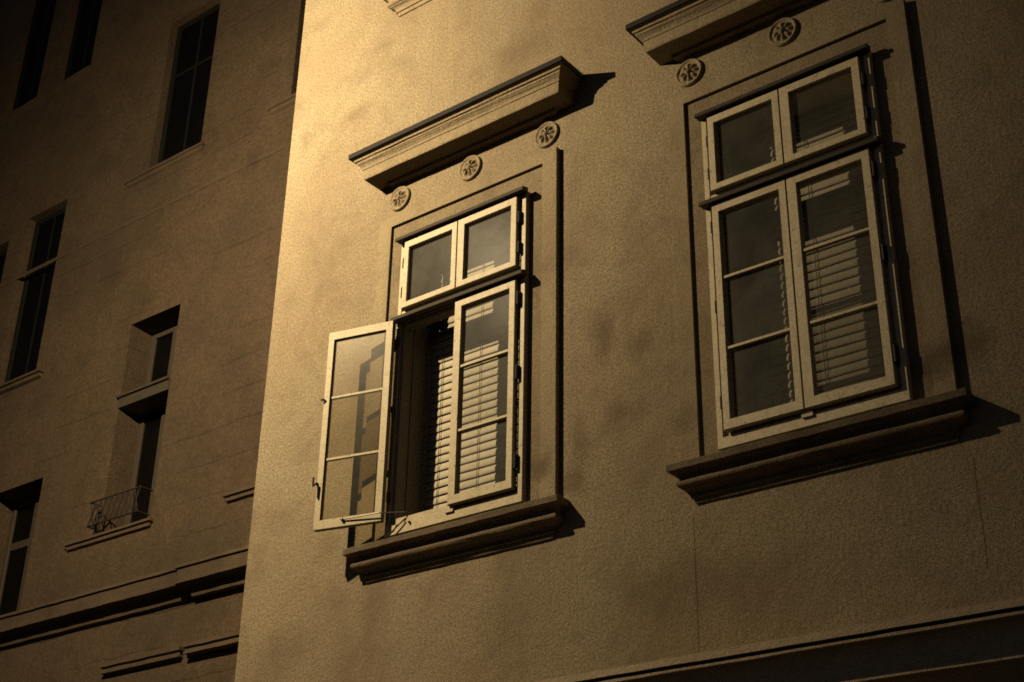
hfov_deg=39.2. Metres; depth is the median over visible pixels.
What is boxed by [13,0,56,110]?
window
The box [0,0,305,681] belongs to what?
stucco building
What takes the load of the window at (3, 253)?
in the stucco building at (145, 146)
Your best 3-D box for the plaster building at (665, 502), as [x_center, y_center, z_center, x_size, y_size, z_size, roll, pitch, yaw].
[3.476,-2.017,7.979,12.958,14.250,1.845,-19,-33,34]
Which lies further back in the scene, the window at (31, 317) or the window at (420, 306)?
the window at (31, 317)
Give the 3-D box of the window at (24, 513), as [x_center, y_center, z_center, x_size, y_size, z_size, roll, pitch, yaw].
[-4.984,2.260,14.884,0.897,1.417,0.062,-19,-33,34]
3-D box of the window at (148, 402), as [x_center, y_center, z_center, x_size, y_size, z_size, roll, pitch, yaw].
[-3.543,0.791,14.169,0.787,2.252,0.365,-19,-33,34]
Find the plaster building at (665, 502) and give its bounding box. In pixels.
[235,0,1023,681]
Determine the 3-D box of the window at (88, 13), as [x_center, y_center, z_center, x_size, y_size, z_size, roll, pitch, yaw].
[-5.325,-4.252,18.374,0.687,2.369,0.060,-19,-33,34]
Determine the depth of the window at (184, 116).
16.11 m
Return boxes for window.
[0,248,7,283]
[0,494,39,614]
[4,207,65,382]
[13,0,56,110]
[64,0,102,79]
[116,324,177,524]
[157,3,219,163]
[312,186,529,537]
[694,43,913,450]
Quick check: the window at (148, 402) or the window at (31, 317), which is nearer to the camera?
the window at (148, 402)
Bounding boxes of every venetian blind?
[424,230,520,510]
[736,94,885,411]
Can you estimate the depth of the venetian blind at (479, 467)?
9.43 m
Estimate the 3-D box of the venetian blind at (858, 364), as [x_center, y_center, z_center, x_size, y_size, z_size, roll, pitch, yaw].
[1.711,-0.434,8.082,0.892,2.013,0.050,-19,-33,34]
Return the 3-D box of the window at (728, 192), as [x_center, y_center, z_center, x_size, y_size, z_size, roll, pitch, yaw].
[1.678,-0.462,8.049,1.120,2.186,0.518,-19,-33,34]

